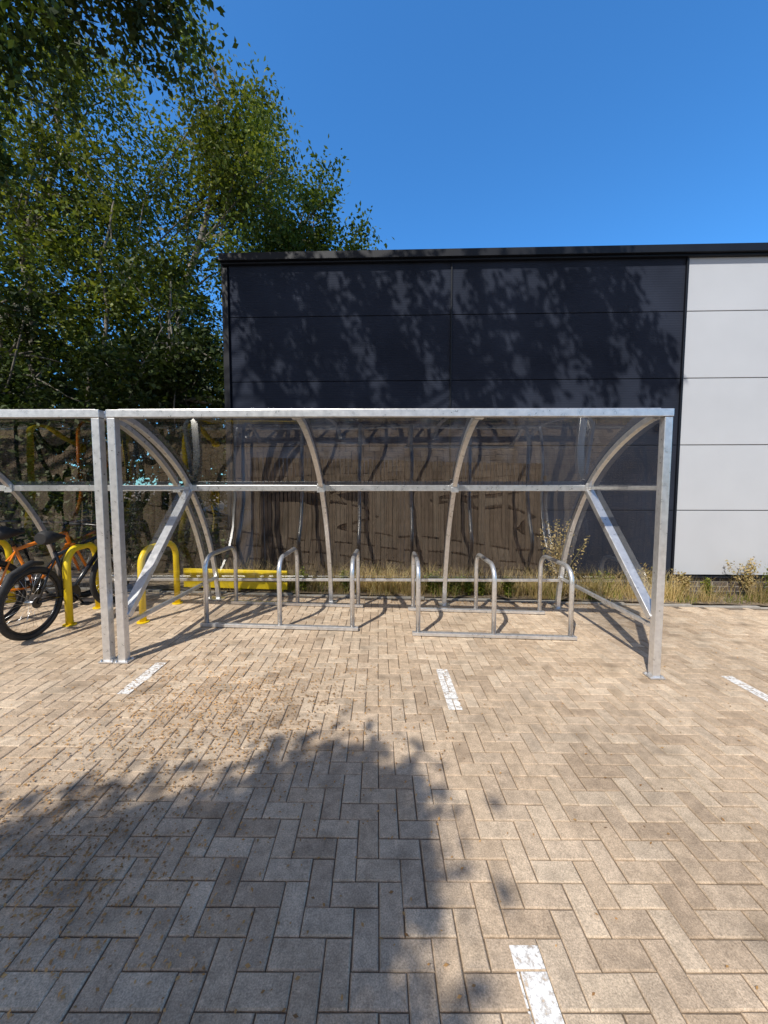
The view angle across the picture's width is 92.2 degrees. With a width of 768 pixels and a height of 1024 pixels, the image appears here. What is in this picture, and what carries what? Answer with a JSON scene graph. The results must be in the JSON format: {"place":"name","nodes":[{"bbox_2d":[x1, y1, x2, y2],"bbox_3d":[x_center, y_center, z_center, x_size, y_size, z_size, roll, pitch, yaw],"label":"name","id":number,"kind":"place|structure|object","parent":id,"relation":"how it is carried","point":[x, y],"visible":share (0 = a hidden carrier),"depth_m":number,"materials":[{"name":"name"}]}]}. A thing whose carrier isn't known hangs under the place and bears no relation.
{"place":"outdoors","nodes":[
{"label":"outdoors","id":0,"kind":"place"},
{"bbox_2d":[0,500,228,570],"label":"woodland floor","id":1,"kind":"structure","parent":0,"point":[45,557],"depth_m":9.50,"materials":[{"name":"brown plant"}]},
{"bbox_2d":[0,182,46,351],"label":"sapling tree","id":2,"kind":"object","parent":1,"relation":"on","point":[5,259],"visible":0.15,"depth_m":8.92,"materials":[{"name":"green plant"}]},
{"bbox_2d":[0,150,99,431],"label":"oak tree","id":3,"kind":"object","parent":1,"relation":"on","point":[7,291],"visible":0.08,"depth_m":11.13,"materials":[{"name":"green plant"}]},
{"bbox_2d":[0,148,125,514],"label":"sapling tree","id":4,"kind":"object","parent":1,"relation":"on","point":[64,186],"visible":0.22,"depth_m":9.09,"materials":[{"name":"green plant"}]},
{"bbox_2d":[0,236,126,543],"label":"hazel tree","id":5,"kind":"object","parent":1,"relation":"on","point":[36,431],"visible":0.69,"depth_m":7.72,"materials":[{"name":"green plant"}]},
{"bbox_2d":[13,175,165,500],"bbox_3d":[-6.444,-3.413,8.614,2.425,8.382,2.911,0,4,1],"label":"sapling tree","id":6,"kind":"object","parent":1,"relation":"on","point":[109,211],"visible":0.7,"depth_m":8.19,"materials":[{"name":"green plant"}]},
{"bbox_2d":[0,0,199,536],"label":"birch tree","id":7,"kind":"object","parent":1,"relation":"on","point":[65,159],"visible":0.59,"depth_m":8.76,"materials":[{"name":"green plant"}]},
{"bbox_2d":[0,317,227,515],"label":"distant trees","id":8,"kind":"object","parent":1,"relation":"on","point":[79,477],"visible":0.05,"depth_m":17.02,"materials":[{"name":"green plant"}]},
{"bbox_2d":[0,453,228,570],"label":"bramble scrub","id":9,"kind":"object","parent":1,"relation":"on","point":[136,504],"visible":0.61,"depth_m":6.81,"materials":[{"name":"green plant"}]},
{"bbox_2d":[45,207,241,541],"bbox_3d":[-4.898,-2.696,8.110,4.398,7.099,3.623,0,4,1],"label":"hazel tree","id":10,"kind":"object","parent":1,"relation":"on","point":[162,370],"visible":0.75,"depth_m":7.75,"materials":[{"name":"green plant"}]},
{"bbox_2d":[59,0,317,540],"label":"birch tree","id":11,"kind":"object","parent":1,"relation":"on","point":[252,160],"visible":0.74,"depth_m":9.02,"materials":[{"name":"green plant"}]},
{"bbox_2d":[203,134,393,301],"bbox_3d":[-2.746,-5.851,13.058,6.496,12.854,5.734,0,4,1],"label":"oak tree","id":12,"kind":"object","parent":1,"relation":"on","point":[315,240],"visible":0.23,"depth_m":11.91,"materials":[{"name":"green plant"}]},
{"bbox_2d":[0,491,767,1023],"bbox_3d":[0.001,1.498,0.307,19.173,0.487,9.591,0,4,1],"label":"brick paving","id":13,"kind":"structure","parent":0,"point":[690,698],"depth_m":1.70,"materials":[{"name":"brick"}]},
{"bbox_2d":[0,540,16,602],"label":"yellow cycle stand","id":14,"kind":"object","parent":13,"relation":"on","point":[6,546],"visible":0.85,"depth_m":4.47,"materials":[{"name":"yellow metal"}]},
{"bbox_2d":[0,520,34,597],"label":"bicycle","id":15,"kind":"object","parent":13,"relation":"on","point":[26,552],"visible":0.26,"depth_m":4.77,"materials":[{"name":"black metal"}]},
{"bbox_2d":[0,519,90,620],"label":"bicycle","id":16,"kind":"object","parent":13,"relation":"on","point":[7,532],"visible":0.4,"depth_m":4.02,"materials":[{"name":"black metal"}]},
{"bbox_2d":[0,522,130,640],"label":"bicycle","id":17,"kind":"object","parent":13,"relation":"on","point":[16,575],"visible":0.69,"depth_m":3.60,"materials":[{"name":"black rubber"}]},
{"bbox_2d":[62,542,100,626],"bbox_3d":[-3.318,0.749,4.082,0.120,0.813,0.673,-1,4,-12],"label":"yellow cycle stand","id":18,"kind":"object","parent":13,"relation":"on","point":[67,582],"visible":0.85,"depth_m":3.81,"materials":[{"name":"yellow metal"}]},
{"bbox_2d":[0,409,215,662],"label":"cycle shelter","id":19,"kind":"object","parent":13,"relation":"on","point":[100,487],"visible":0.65,"depth_m":3.04,"materials":[{"name":"metal"}]},
{"bbox_2d":[0,0,245,223],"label":"ash tree","id":20,"kind":"object","parent":13,"relation":"on","point":[14,47],"visible":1,"depth_m":4.30,"materials":[{"name":"green plant"}]},
{"bbox_2d":[117,662,165,693],"bbox_3d":[-1.846,1.269,2.844,0.095,0.003,0.470,0,4,-1],"label":"white parking line","id":21,"kind":"object","parent":13,"relation":"on","point":[139,681],"visible":1,"depth_m":2.81,"materials":[{"name":"white paint"}]},
{"bbox_2d":[136,541,182,623],"bbox_3d":[-2.576,0.754,4.260,0.120,0.814,0.770,0,4,1],"label":"yellow cycle stand","id":22,"kind":"object","parent":13,"relation":"on","point":[146,550],"visible":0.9,"depth_m":4.07,"materials":[{"name":"yellow metal"}]},
{"bbox_2d":[200,545,362,630],"bbox_3d":[-1.091,0.815,4.233,1.651,0.796,0.810,0,4,1],"label":"bike rack","id":23,"kind":"object","parent":13,"relation":"on","point":[279,603],"visible":1,"depth_m":3.87,"materials":[{"name":"metal"}]},
{"bbox_2d":[0,591,764,1023],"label":"fallen leaves","id":24,"kind":"object","parent":13,"relation":"on","point":[102,885],"visible":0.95,"depth_m":1.69,"materials":[{"name":"brown plant"}]},
{"bbox_2d":[0,569,767,605],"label":"soil strip","id":25,"kind":"object","parent":13,"relation":"on","point":[160,585],"visible":0.18,"depth_m":5.26,"materials":[{"name":"brown soil"}]},
{"bbox_2d":[183,568,287,591],"bbox_3d":[-2.071,0.958,5.200,1.453,0.352,0.100,0,4,1],"label":"yellow barrier","id":26,"kind":"object","parent":25,"relation":"on","point":[197,573],"visible":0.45,"depth_m":5.15,"materials":[{"name":"yellow metal"}]},
{"bbox_2d":[293,566,309,590],"bbox_3d":[-1.167,0.945,5.214,0.236,0.383,0.167,0,4,1],"label":"weed plant","id":27,"kind":"object","parent":25,"relation":"on","point":[302,575],"visible":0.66,"depth_m":5.21,"materials":[{"name":"green plant"}]},
{"bbox_2d":[338,567,349,592],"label":"weed plant","id":28,"kind":"object","parent":25,"relation":"on","point":[344,584],"visible":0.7,"depth_m":5.20,"materials":[{"name":"green plant"}]},
{"bbox_2d":[251,457,546,587],"bbox_3d":[0.208,0.177,5.572,4.400,1.988,0.129,0,4,1],"label":"timber fence","id":29,"kind":"object","parent":25,"relation":"on","point":[496,539],"visible":0.66,"depth_m":5.51,"materials":[{"name":"brown wood"}]},
{"bbox_2d":[421,569,441,593],"bbox_3d":[0.664,0.989,5.202,0.300,0.390,0.200,0,4,1],"label":"weed plant","id":30,"kind":"object","parent":25,"relation":"on","point":[433,587],"visible":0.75,"depth_m":5.19,"materials":[{"name":"green plant"}]},
{"bbox_2d":[438,582,451,593],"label":"weed plant","id":31,"kind":"object","parent":25,"relation":"on","point":[441,583],"visible":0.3,"depth_m":5.20,"materials":[{"name":"green plant"}]},
{"bbox_2d":[448,573,464,593],"bbox_3d":[1.008,1.011,5.212,0.246,0.359,0.185,2,4,23],"label":"weed plant","id":32,"kind":"object","parent":25,"relation":"on","point":[457,584],"visible":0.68,"depth_m":5.21,"materials":[{"name":"green plant"}]},
{"bbox_2d":[461,576,473,595],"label":"weed plant","id":33,"kind":"object","parent":25,"relation":"on","point":[468,587],"visible":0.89,"depth_m":5.19,"materials":[{"name":"green plant"}]},
{"bbox_2d":[473,582,488,595],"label":"weed plant","id":34,"kind":"object","parent":25,"relation":"on","point":[481,589],"visible":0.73,"depth_m":5.19,"materials":[{"name":"green plant"}]},
{"bbox_2d":[217,558,767,603],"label":"dry grass","id":35,"kind":"structure","parent":25,"relation":"on","point":[400,585],"depth_m":5.27,"materials":[{"name":"beige plant"}]},
{"bbox_2d":[502,576,514,596],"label":"weed plant","id":36,"kind":"object","parent":25,"relation":"on","point":[508,588],"visible":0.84,"depth_m":5.20,"materials":[{"name":"green plant"}]},
{"bbox_2d":[288,572,767,603],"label":"green grass","id":37,"kind":"structure","parent":25,"relation":"on","point":[591,598],"depth_m":5.25,"materials":[{"name":"green plant"}]},
{"bbox_2d":[537,519,589,587],"bbox_3d":[2.541,0.654,5.261,0.581,1.141,0.520,-3,5,-36],"label":"dry weed","id":38,"kind":"object","parent":25,"relation":"on","point":[556,568],"visible":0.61,"depth_m":5.28,"materials":[{"name":"beige plant"}]},
{"bbox_2d":[590,569,615,596],"bbox_3d":[3.135,1.024,5.298,0.366,0.430,0.195,0,4,1],"label":"weed plant","id":39,"kind":"object","parent":25,"relation":"on","point":[608,579],"visible":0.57,"depth_m":5.29,"materials":[{"name":"plant"}]},
{"bbox_2d":[638,563,652,591],"bbox_3d":[3.769,0.989,5.333,0.217,0.525,0.219,-2,4,-34],"label":"dry weed","id":40,"kind":"object","parent":25,"relation":"on","point":[643,574],"visible":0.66,"depth_m":5.32,"materials":[{"name":"beige plant"}]},
{"bbox_2d":[671,569,690,594],"bbox_3d":[4.335,1.050,5.398,0.267,0.423,0.198,3,5,35],"label":"dry weed","id":41,"kind":"object","parent":25,"relation":"on","point":[686,583],"visible":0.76,"depth_m":5.36,"materials":[{"name":"beige plant"}]},
{"bbox_2d":[700,577,715,596],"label":"weed plant","id":42,"kind":"object","parent":25,"relation":"on","point":[708,583],"visible":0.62,"depth_m":5.31,"materials":[{"name":"green plant"}]},
{"bbox_2d":[724,558,760,596],"bbox_3d":[5.332,0.963,5.482,0.462,0.640,0.283,0,4,1],"label":"dry weed","id":43,"kind":"object","parent":25,"relation":"on","point":[746,575],"visible":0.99,"depth_m":5.47,"materials":[{"name":"beige plant"}]},
{"bbox_2d":[762,568,767,590],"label":"weed plant","id":44,"kind":"object","parent":25,"relation":"on","point":[766,579],"visible":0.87,"depth_m":5.43,"materials":[{"name":"green plant"}]},
{"bbox_2d":[0,585,767,608],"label":"edging kerb","id":45,"kind":"structure","parent":13,"relation":"on","point":[483,599],"depth_m":5.07,"materials":[{"name":"concrete"}]},
{"bbox_2d":[105,408,673,679],"bbox_3d":[0.038,0.209,3.879,4.535,2.185,1.855,0,4,1],"label":"cycle shelter","id":46,"kind":"object","parent":13,"relation":"on","point":[652,607],"visible":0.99,"depth_m":3.10,"materials":[{"name":"metal"}]},
{"bbox_2d":[436,669,462,709],"bbox_3d":[0.485,1.330,2.804,0.095,0.003,0.569,0,4,-1],"label":"white parking line","id":47,"kind":"object","parent":13,"relation":"on","point":[450,696],"visible":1,"depth_m":2.75,"materials":[{"name":"white paint"}]},
{"bbox_2d":[408,551,576,639],"bbox_3d":[1.128,0.877,4.139,1.671,0.796,0.820,0,4,1],"label":"bike rack","id":48,"kind":"object","parent":13,"relation":"on","point":[418,608],"visible":1,"depth_m":3.77,"materials":[{"name":"metal"}]},
{"bbox_2d":[229,293,767,575],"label":"building wall","id":49,"kind":"structure","parent":13,"relation":"on","point":[551,445],"depth_m":5.71,"materials":[{"name":"black metal"}]},
{"bbox_2d":[229,258,686,573],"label":"black wall panels","id":50,"kind":"object","parent":49,"relation":"attached to","point":[573,334],"visible":0.77,"depth_m":5.58,"materials":[{"name":"black metal"}]},
{"bbox_2d":[218,242,767,578],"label":"coping and trim","id":51,"kind":"object","parent":49,"relation":"attached to","point":[559,253],"visible":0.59,"depth_m":5.42,"materials":[{"name":"black metal"}]},
{"bbox_2d":[674,257,767,574],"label":"grey wall panels","id":52,"kind":"object","parent":49,"relation":"attached to","point":[723,461],"visible":0.95,"depth_m":5.50,"materials":[{"name":"grey metal"}]},
{"bbox_2d":[509,945,564,1023],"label":"white parking line","id":53,"kind":"object","parent":13,"relation":"on","point":[537,990],"visible":1,"depth_m":1.12,"materials":[{"name":"white paint"}]},
{"bbox_2d":[324,573,767,594],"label":"brick plinth","id":54,"kind":"structure","parent":13,"relation":"on","point":[717,581],"depth_m":5.66,"materials":[{"name":"brick"}]},
{"bbox_2d":[722,676,767,700],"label":"white parking line","id":55,"kind":"object","parent":13,"relation":"on","point":[733,679],"visible":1,"depth_m":2.91,"materials":[{"name":"white paint"}]},
{"bbox_2d":[0,0,767,484],"label":"sky","id":56,"kind":"structure","parent":0,"point":[461,123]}
]}

